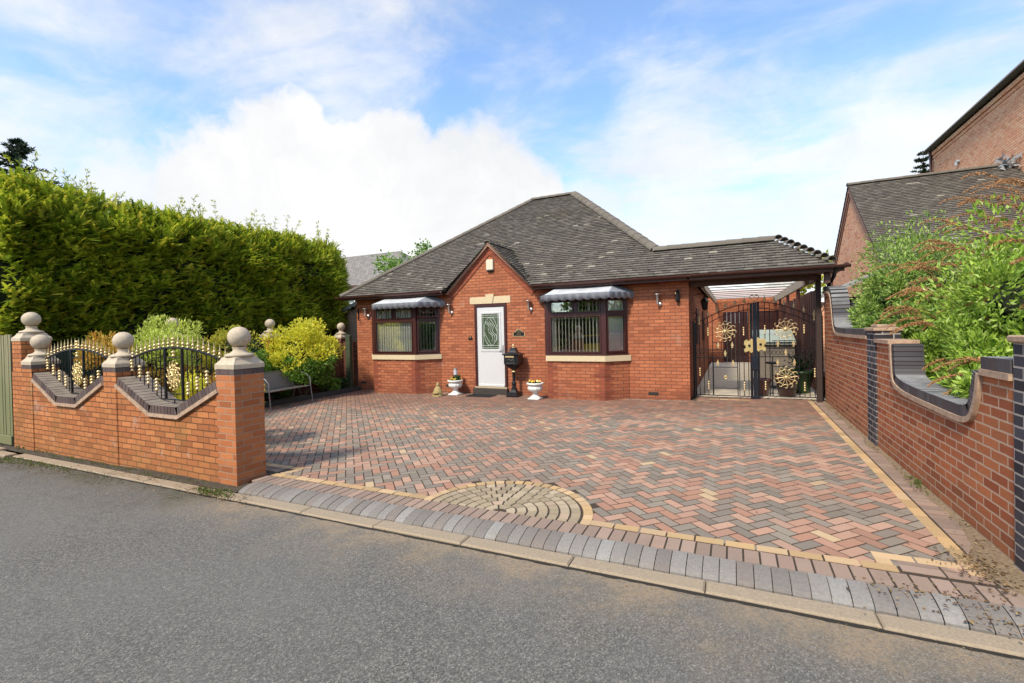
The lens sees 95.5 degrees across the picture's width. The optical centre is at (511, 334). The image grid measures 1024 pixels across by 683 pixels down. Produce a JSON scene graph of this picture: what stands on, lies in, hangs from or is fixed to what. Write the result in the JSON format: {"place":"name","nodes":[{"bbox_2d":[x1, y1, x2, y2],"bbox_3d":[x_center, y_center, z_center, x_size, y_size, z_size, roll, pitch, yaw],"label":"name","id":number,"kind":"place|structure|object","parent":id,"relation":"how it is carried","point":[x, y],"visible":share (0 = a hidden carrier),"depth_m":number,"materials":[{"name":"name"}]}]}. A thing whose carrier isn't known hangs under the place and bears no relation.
{"place":"outdoors","nodes":[
{"label":"outdoors","id":0,"kind":"place"},
{"bbox_2d":[0,443,248,491],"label":"verge soil","id":1,"kind":"structure","parent":0,"point":[199,482],"depth_m":6.06,"materials":[{"name":"brown soil"}]},
{"bbox_2d":[0,335,13,444],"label":"board fence","id":2,"kind":"object","parent":1,"relation":"on","point":[6,408],"visible":0.94,"depth_m":7.92,"materials":[{"name":"wood"}]},
{"bbox_2d":[0,444,928,497],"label":"weeds","id":3,"kind":"object","parent":1,"relation":"on","point":[206,490],"visible":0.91,"depth_m":6.12,"materials":[{"name":"green plant"}]},
{"bbox_2d":[7,331,987,602],"bbox_3d":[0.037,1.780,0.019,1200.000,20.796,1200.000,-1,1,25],"label":"ground","id":4,"kind":"structure","parent":0,"point":[595,537],"depth_m":4.59,"materials":[{"name":"grey"}]},
{"bbox_2d":[0,447,16,457],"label":"kerb","id":5,"kind":"structure","parent":4,"relation":"on","point":[3,452],"depth_m":7.31,"materials":[{"name":"concrete"}]},
{"bbox_2d":[0,137,63,186],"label":"conifer tree","id":6,"kind":"object","parent":4,"relation":"on","point":[19,149],"visible":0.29,"depth_m":25.33,"materials":[{"name":"green plant"}]},
{"bbox_2d":[11,312,265,492],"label":"boundary wall","id":7,"kind":"structure","parent":4,"relation":"on","point":[117,413],"depth_m":6.19,"materials":[{"name":"brick"}]},
{"bbox_2d":[44,337,113,393],"bbox_3d":[-6.708,0.509,7.175,2.200,0.921,0.066,-1,1,25],"label":"iron railing panel","id":8,"kind":"object","parent":7,"relation":"on","point":[75,368],"visible":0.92,"depth_m":7.18,"materials":[{"name":"black metal"}]},
{"bbox_2d":[128,334,225,403],"bbox_3d":[-4.434,0.453,6.090,2.240,0.922,0.066,-1,1,25],"label":"iron railing panel","id":9,"kind":"object","parent":7,"relation":"on","point":[173,371],"visible":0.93,"depth_m":6.08,"materials":[{"name":"black metal"}]},
{"bbox_2d":[0,151,351,346],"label":"conifer hedge","id":10,"kind":"object","parent":4,"relation":"on","point":[75,263],"visible":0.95,"depth_m":10.42,"materials":[{"name":"green plant"}]},
{"bbox_2d":[52,318,340,400],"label":"garden wall","id":11,"kind":"structure","parent":4,"relation":"on","point":[269,324],"depth_m":11.83,"materials":[{"name":"brick"}]},
{"bbox_2d":[264,386,360,407],"bbox_3d":[-5.123,1.710,9.876,2.082,0.234,7.788,-1,1,-6],"label":"bed edging","id":12,"kind":"object","parent":4,"relation":"on","point":[305,397],"visible":0.31,"depth_m":12.10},
{"bbox_2d":[334,323,358,387],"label":"return wall","id":13,"kind":"structure","parent":4,"relation":"on","point":[340,334],"depth_m":14.24,"materials":[{"name":"brick"}]},
{"bbox_2d":[345,335,353,387],"bbox_3d":[-4.861,0.890,13.903,0.180,1.760,0.132,-1,1,25],"label":"gate post","id":14,"kind":"object","parent":4,"relation":"on","point":[349,355],"visible":0.84,"depth_m":13.85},
{"bbox_2d":[344,251,411,303],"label":"distant house","id":15,"kind":"structure","parent":4,"relation":"on","point":[360,269],"depth_m":41.58,"materials":[{"name":"brick"}]},
{"bbox_2d":[340,302,435,350],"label":"garden shed","id":16,"kind":"structure","parent":4,"relation":"on","point":[351,329],"depth_m":15.32,"materials":[{"name":"brown wood"}]},
{"bbox_2d":[372,238,431,273],"bbox_3d":[-4.867,-1.640,25.250,5.110,6.797,4.565,-1,1,-9],"label":"leafy tree","id":17,"kind":"object","parent":4,"relation":"on","point":[400,260],"visible":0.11,"depth_m":24.01,"materials":[{"name":"green plant"}]},
{"bbox_2d":[13,454,1023,657],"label":"kerb","id":18,"kind":"structure","parent":4,"relation":"on","point":[985,641],"depth_m":3.16,"materials":[{"name":"concrete"}]},
{"bbox_2d":[334,191,834,400],"bbox_3d":[2.239,-1.466,15.126,12.380,6.431,9.148,-1,1,25],"label":"bungalow","id":19,"kind":"object","parent":4,"relation":"on","point":[639,345],"visible":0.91,"depth_m":11.81,"materials":[{"name":"brick"}]},
{"bbox_2d":[372,296,444,309],"bbox_3d":[-3.006,-0.909,12.742,2.310,0.453,0.752,-1,1,25],"label":"awning","id":20,"kind":"object","parent":19,"relation":"attached to","point":[415,302],"visible":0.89,"depth_m":12.46,"materials":[{"name":"fabric"}]},
{"bbox_2d":[486,259,493,271],"bbox_3d":[-0.566,-1.766,11.940,0.190,0.305,0.070,-1,1,25],"label":"alarm box","id":21,"kind":"object","parent":19,"relation":"attached to","point":[489,265],"visible":1,"depth_m":11.91,"materials":[{"name":"beige plastic"}]},
{"bbox_2d":[477,307,504,386],"bbox_3d":[-0.539,0.323,12.019,0.790,2.055,0.160,-1,1,25],"label":"door","id":22,"kind":"structure","parent":19,"relation":"in","point":[490,320],"depth_m":12.01,"materials":[{"name":"white paint"}]},
{"bbox_2d":[513,329,524,336],"bbox_3d":[0.171,-0.040,11.649,0.330,0.190,0.024,-1,1,25],"label":"house sign","id":23,"kind":"object","parent":19,"relation":"attached to","point":[518,333],"visible":1,"depth_m":11.65,"materials":[{"name":"black metal"}]},
{"bbox_2d":[525,300,532,310],"bbox_3d":[0.409,-0.704,11.437,0.168,0.279,0.178,-1,1,25],"label":"wall light","id":24,"kind":"object","parent":19,"relation":"attached to","point":[531,309],"visible":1,"depth_m":11.42,"materials":[{"name":"metal"}]},
{"bbox_2d":[539,284,633,302],"bbox_3d":[1.552,-0.982,10.579,2.280,0.453,0.732,-1,1,25],"label":"awning","id":25,"kind":"object","parent":19,"relation":"attached to","point":[618,291],"visible":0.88,"depth_m":10.34,"materials":[{"name":"fabric"}]},
{"bbox_2d":[654,294,661,305],"bbox_3d":[3.171,-0.748,10.119,0.168,0.279,0.178,-1,1,25],"label":"wall light","id":26,"kind":"object","parent":19,"relation":"attached to","point":[659,303],"visible":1,"depth_m":10.11,"materials":[{"name":"metal"}]},
{"bbox_2d":[675,289,679,302],"bbox_3d":[3.543,-0.824,9.970,0.095,0.280,0.125,-1,1,25],"label":"lantern","id":27,"kind":"object","parent":19,"relation":"attached to","point":[677,292],"visible":1,"depth_m":9.94,"materials":[{"name":"black metal"}]},
{"bbox_2d":[696,308,698,343],"bbox_3d":[4.847,-0.224,12.144,0.030,0.900,0.900,-1,1,25],"label":"side window","id":28,"kind":"structure","parent":19,"relation":"in","point":[697,310],"depth_m":11.87,"materials":[{"name":"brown wood"}]},
{"bbox_2d":[694,293,708,309],"bbox_3d":[4.527,-0.780,11.122,0.342,0.419,0.173,-1,1,25],"label":"hanging lantern","id":29,"kind":"object","parent":19,"relation":"attached to","point":[704,301],"visible":1,"depth_m":11.05,"materials":[{"name":"black metal"}]},
{"bbox_2d":[702,311,704,339],"bbox_3d":[5.966,-0.272,14.491,0.030,0.900,0.900,-1,1,25],"label":"side window","id":30,"kind":"structure","parent":19,"relation":"in","point":[703,313],"depth_m":14.34,"materials":[{"name":"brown wood"}]},
{"bbox_2d":[238,481,1023,639],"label":"driveway bullnose edge","id":31,"kind":"object","parent":4,"relation":"on","point":[821,588],"visible":0.89,"depth_m":3.21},
{"bbox_2d":[692,312,697,396],"bbox_3d":[4.103,0.499,10.375,0.119,2.007,0.060,-1,1,25],"label":"gate hinge post","id":32,"kind":"object","parent":4,"relation":"on","point":[694,354],"visible":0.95,"depth_m":10.37,"materials":[{"name":"black metal"}]},
{"bbox_2d":[694,299,753,398],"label":"iron gate","id":33,"kind":"structure","parent":32,"relation":"attached to","point":[748,343],"depth_m":10.08,"materials":[{"name":"black metal"}]},
{"bbox_2d":[652,234,850,402],"bbox_3d":[6.641,-0.339,14.096,3.980,3.615,10.830,-1,1,25],"label":"carport","id":34,"kind":"object","parent":4,"relation":"on","point":[778,284],"visible":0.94,"depth_m":9.55,"materials":[{"name":"tile"}]},
{"bbox_2d":[708,292,795,363],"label":"building","id":35,"kind":"structure","parent":4,"relation":"on","point":[732,318],"depth_m":19.03,"materials":[{"name":"wood"}]},
{"bbox_2d":[723,312,747,361],"bbox_3d":[9.156,0.111,19.061,0.912,2.050,0.040,-1,1,25],"label":"door","id":36,"kind":"structure","parent":35,"relation":"in","point":[733,318],"depth_m":19.03,"materials":[{"name":"brown wood"}]},
{"bbox_2d":[756,311,778,329],"bbox_3d":[10.216,-0.346,18.524,1.000,1.170,0.080,-1,1,25],"label":"window","id":37,"kind":"structure","parent":35,"relation":"in","point":[761,313],"depth_m":18.54,"materials":[{"name":"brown wood"}]},
{"bbox_2d":[799,249,832,296],"bbox_3d":[17.973,-2.381,29.207,4.844,6.649,4.835,-1,1,41],"label":"leafy tree","id":38,"kind":"object","parent":4,"relation":"on","point":[804,290],"visible":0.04,"depth_m":28.54,"materials":[{"name":"green plant"}]},
{"bbox_2d":[821,304,823,400],"bbox_3d":[6.262,0.415,9.345,0.095,2.050,0.060,-1,1,25],"label":"gate post","id":39,"kind":"object","parent":4,"relation":"on","point":[822,355],"visible":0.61,"depth_m":9.33,"materials":[{"name":"black metal"}]},
{"bbox_2d":[749,295,816,398],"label":"iron gate","id":40,"kind":"structure","parent":39,"relation":"attached to","point":[758,344],"depth_m":9.69,"materials":[{"name":"black metal"}]},
{"bbox_2d":[821,267,888,390],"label":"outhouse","id":41,"kind":"structure","parent":4,"relation":"on","point":[846,285],"depth_m":11.42,"materials":[{"name":"brown brick"}]},
{"bbox_2d":[910,150,928,173],"bbox_3d":[34.592,-7.604,39.215,6.254,15.726,6.264,-1,1,25],"label":"conifer tree","id":42,"kind":"object","parent":4,"relation":"on","point":[923,166],"visible":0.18,"depth_m":39.11,"materials":[{"name":"green plant"}]},
{"bbox_2d":[822,285,1023,572],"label":"side wall","id":43,"kind":"structure","parent":4,"relation":"on","point":[962,458],"depth_m":4.09,"materials":[{"name":"brick"}]},
{"bbox_2d":[830,152,1023,294],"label":"garage","id":44,"kind":"structure","parent":4,"relation":"on","point":[869,205],"depth_m":13.45,"materials":[{"name":"tile"}]},
{"bbox_2d":[922,60,1023,172],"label":"tall neighbour house","id":45,"kind":"structure","parent":4,"relation":"on","point":[987,128],"depth_m":14.73,"materials":[{"name":"brick"}]},
{"bbox_2d":[0,457,1023,682],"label":"road","id":46,"kind":"structure","parent":0,"point":[111,581],"depth_m":2.85,"materials":[{"name":"grey asphalt"}]},
{"bbox_2d":[0,405,1023,665],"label":"leaf litter","id":47,"kind":"object","parent":46,"relation":"on","point":[756,511],"visible":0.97,"depth_m":2.96,"materials":[{"name":"brown plant"}]},
{"bbox_2d":[18,458,1023,659],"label":"kerb joint","id":48,"kind":"object","parent":46,"relation":"on","point":[792,612],"visible":0.99,"depth_m":3.04,"materials":[{"name":"grey concrete"}]},
{"bbox_2d":[0,0,1023,314],"label":"sky","id":49,"kind":"structure","parent":0,"point":[391,125],"materials":[{"name":"blue"}]},
{"bbox_2d":[251,390,1012,605],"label":"driveway","id":50,"kind":"structure","parent":0,"point":[778,434],"depth_m":5.88,"materials":[{"name":"red brick"}]},
{"bbox_2d":[264,369,312,411],"bbox_3d":[-5.500,1.306,11.086,0.696,0.837,1.346,-1,1,17],"label":"garden bench","id":51,"kind":"object","parent":50,"relation":"on","point":[276,381],"visible":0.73,"depth_m":11.25,"materials":[{"name":"grey metal"}]},
{"bbox_2d":[432,382,442,396],"bbox_3d":[-1.917,1.411,11.963,0.290,0.360,0.298,-1,1,25],"label":"garden ornament","id":52,"kind":"object","parent":50,"relation":"on","point":[437,392],"visible":1,"depth_m":11.90,"materials":[{"name":"beige stone"}]},
{"bbox_2d":[447,378,462,395],"bbox_3d":[-1.476,1.346,12.121,0.410,0.456,0.410,-1,1,25],"label":"urn planter","id":53,"kind":"object","parent":50,"relation":"on","point":[454,384],"visible":1,"depth_m":12.01,"materials":[{"name":"white paint"}]},
{"bbox_2d":[451,368,460,378],"bbox_3d":[-1.454,1.031,12.122,0.247,0.305,0.245,-1,1,-25],"label":"solar lantern","id":54,"kind":"object","parent":53,"relation":"in","point":[456,375],"visible":0.94,"depth_m":12.09,"materials":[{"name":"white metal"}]},
{"bbox_2d":[466,394,495,397],"bbox_3d":[-0.776,1.544,11.725,0.700,0.021,0.400,-1,1,25],"label":"doormat","id":55,"kind":"object","parent":50,"relation":"on","point":[481,395],"visible":1,"depth_m":11.66,"materials":[{"name":"black rubber"}]},
{"bbox_2d":[424,481,592,524],"bbox_3d":[0.067,1.604,4.616,1.687,0.033,0.837,-1,1,25],"label":"driveway fan","id":56,"kind":"object","parent":50,"relation":"on","point":[528,499],"visible":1,"depth_m":4.51},
{"bbox_2d":[502,344,524,396],"bbox_3d":[0.043,0.879,11.443,0.464,1.300,0.366,-1,1,25],"label":"post box","id":57,"kind":"object","parent":50,"relation":"on","point":[513,358],"visible":1,"depth_m":11.36,"materials":[{"name":"black metal"}]},
{"bbox_2d":[526,380,543,399],"bbox_3d":[0.545,1.290,10.902,0.410,0.456,0.410,-1,1,25],"label":"urn planter","id":58,"kind":"object","parent":50,"relation":"on","point":[535,387],"visible":1,"depth_m":10.79,"materials":[{"name":"white paint"}]},
{"bbox_2d":[266,399,987,577],"bbox_3d":[1.117,1.537,7.726,7.510,0.144,7.340,-1,1,25],"label":"driveway border","id":59,"kind":"object","parent":50,"relation":"on","point":[883,561],"visible":0.91,"depth_m":3.61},
{"bbox_2d":[252,390,1023,607],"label":"driveway edging","id":60,"kind":"object","parent":50,"relation":"on","point":[946,524],"visible":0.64,"depth_m":3.56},
{"bbox_2d":[824,402,1023,596],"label":"sand drift","id":61,"kind":"object","parent":60,"relation":"on","point":[989,548],"visible":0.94,"depth_m":3.24,"materials":[{"name":"beige sand"}]},
{"bbox_2d":[693,358,825,399],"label":"carport floor","id":62,"kind":"structure","parent":0,"point":[721,370],"depth_m":12.52,"materials":[{"name":"concrete"}]},
{"bbox_2d":[753,378,771,394],"bbox_3d":[5.602,1.171,10.428,0.424,0.360,0.420,-1,1,25],"label":"plant pot","id":63,"kind":"object","parent":62,"relation":"on","point":[762,386],"visible":0.57,"depth_m":10.28,"materials":[{"name":"ceramic"}]},
{"bbox_2d":[766,361,779,387],"bbox_3d":[6.472,0.995,11.561,0.320,0.630,0.315,-1,1,25],"label":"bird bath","id":64,"kind":"object","parent":62,"relation":"on","point":[770,362],"visible":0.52,"depth_m":11.52,"materials":[{"name":"black metal"}]},
{"bbox_2d":[759,329,795,379],"bbox_3d":[7.532,0.612,13.413,1.030,1.485,1.230,-1,1,25],"label":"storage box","id":65,"kind":"object","parent":62,"relation":"on","point":[773,336],"visible":0.38,"depth_m":12.97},
{"bbox_2d":[773,365,798,395],"bbox_3d":[6.011,1.008,10.174,0.509,0.665,0.504,-1,1,25],"label":"plant pot","id":66,"kind":"object","parent":62,"relation":"on","point":[790,390],"visible":0.59,"depth_m":10.04,"materials":[{"name":"brown ceramic"}]},
{"bbox_2d":[778,290,815,388],"bbox_3d":[8.478,0.038,14.020,0.070,2.170,9.400,-1,1,25],"label":"timber screen","id":67,"kind":"object","parent":62,"relation":"on","point":[807,301],"visible":0.23,"depth_m":11.21,"materials":[{"name":"brown wood"}]},
{"bbox_2d":[784,352,813,392],"bbox_3d":[6.536,0.855,10.525,0.735,0.927,0.860,-1,1,25],"label":"plant pot","id":68,"kind":"object","parent":62,"relation":"on","point":[808,387],"visible":0.69,"depth_m":10.38,"materials":[{"name":"green ceramic"}]},
{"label":"right garden bed","id":69,"kind":"structure","parent":0,"visible":0},
{"bbox_2d":[847,271,941,344],"bbox_3d":[5.866,0.186,7.262,1.111,2.490,2.482,-1,1,25],"label":"wall top shrub","id":70,"kind":"object","parent":69,"relation":"on","point":[872,317],"visible":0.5,"depth_m":6.88,"materials":[{"name":"green plant"}]},
{"bbox_2d":[849,172,1023,374],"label":"buddleia bush","id":71,"kind":"object","parent":69,"relation":"on","point":[922,268],"visible":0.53,"depth_m":6.75,"materials":[{"name":"green plant"}]},
{"bbox_2d":[943,362,980,398],"bbox_3d":[4.086,0.870,3.913,0.686,1.311,0.848,-1,1,25],"label":"overhanging shrub","id":72,"kind":"object","parent":69,"relation":"on","point":[960,384],"visible":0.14,"depth_m":3.98,"materials":[{"name":"green plant"}]},
{"bbox_2d":[903,192,1023,394],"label":"buddleia bush","id":73,"kind":"object","parent":69,"relation":"on","point":[1001,290],"visible":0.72,"depth_m":4.46,"materials":[{"name":"green plant"}]},
{"bbox_2d":[908,297,1023,388],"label":"wall top shrub","id":74,"kind":"object","parent":69,"relation":"on","point":[990,347],"visible":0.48,"depth_m":4.54,"materials":[{"name":"green plant"}]},
{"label":"garden bed","id":75,"kind":"structure","parent":0,"visible":0},
{"bbox_2d":[73,330,133,387],"bbox_3d":[-7.042,0.884,8.159,1.057,1.951,1.067,-1,1,25],"label":"amber shrub","id":76,"kind":"object","parent":75,"relation":"on","point":[102,338],"visible":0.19,"depth_m":7.94,"materials":[{"name":"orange plant"}]},
{"bbox_2d":[107,313,208,395],"bbox_3d":[-6.677,0.714,8.866,1.606,2.255,1.464,-1,1,39],"label":"variegated shrub","id":77,"kind":"object","parent":75,"relation":"on","point":[170,331],"visible":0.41,"depth_m":8.78,"materials":[{"name":"green plant"}]},
{"bbox_2d":[172,369,264,403],"bbox_3d":[-4.673,1.165,7.233,1.712,1.252,1.204,-1,1,25],"label":"golden shrub","id":78,"kind":"object","parent":75,"relation":"on","point":[190,388],"visible":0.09,"depth_m":6.92,"materials":[{"name":"yellow plant"}]},
{"bbox_2d":[197,324,260,372],"bbox_3d":[-6.213,0.788,10.295,1.004,2.039,1.175,-1,1,25],"label":"olive shrub","id":79,"kind":"object","parent":75,"relation":"on","point":[221,337],"visible":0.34,"depth_m":10.08,"materials":[{"name":"green plant"}]},
{"bbox_2d":[204,372,266,391],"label":"orange shrub","id":80,"kind":"object","parent":75,"relation":"on","point":[214,378],"visible":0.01,"depth_m":6.64,"materials":[{"name":"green plant"}]},
{"bbox_2d":[230,347,270,384],"bbox_3d":[-6.250,1.039,11.189,1.075,1.524,1.102,-1,1,25],"label":"evergreen shrub","id":81,"kind":"object","parent":75,"relation":"on","point":[263,356],"visible":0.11,"depth_m":11.18,"materials":[{"name":"green plant"}]},
{"bbox_2d":[264,387,292,400],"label":"leafy clump","id":82,"kind":"object","parent":75,"relation":"on","point":[277,395],"visible":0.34,"depth_m":11.69,"materials":[{"name":"green plant"}]},
{"bbox_2d":[258,316,344,395],"bbox_3d":[-5.524,0.633,12.378,2.187,2.270,1.959,-2,1,-39],"label":"golden shrub","id":83,"kind":"object","parent":75,"relation":"on","point":[305,339],"visible":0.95,"depth_m":11.94,"materials":[{"name":"yellow plant"}]},
{"bbox_2d":[316,378,341,390],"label":"leafy clump","id":84,"kind":"object","parent":75,"relation":"on","point":[334,383],"visible":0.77,"depth_m":13.09,"materials":[{"name":"green plant"}]},
{"bbox_2d":[328,376,348,388],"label":"leafy clump","id":85,"kind":"object","parent":75,"relation":"on","point":[345,381],"visible":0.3,"depth_m":13.58,"materials":[{"name":"green plant"}]}
]}

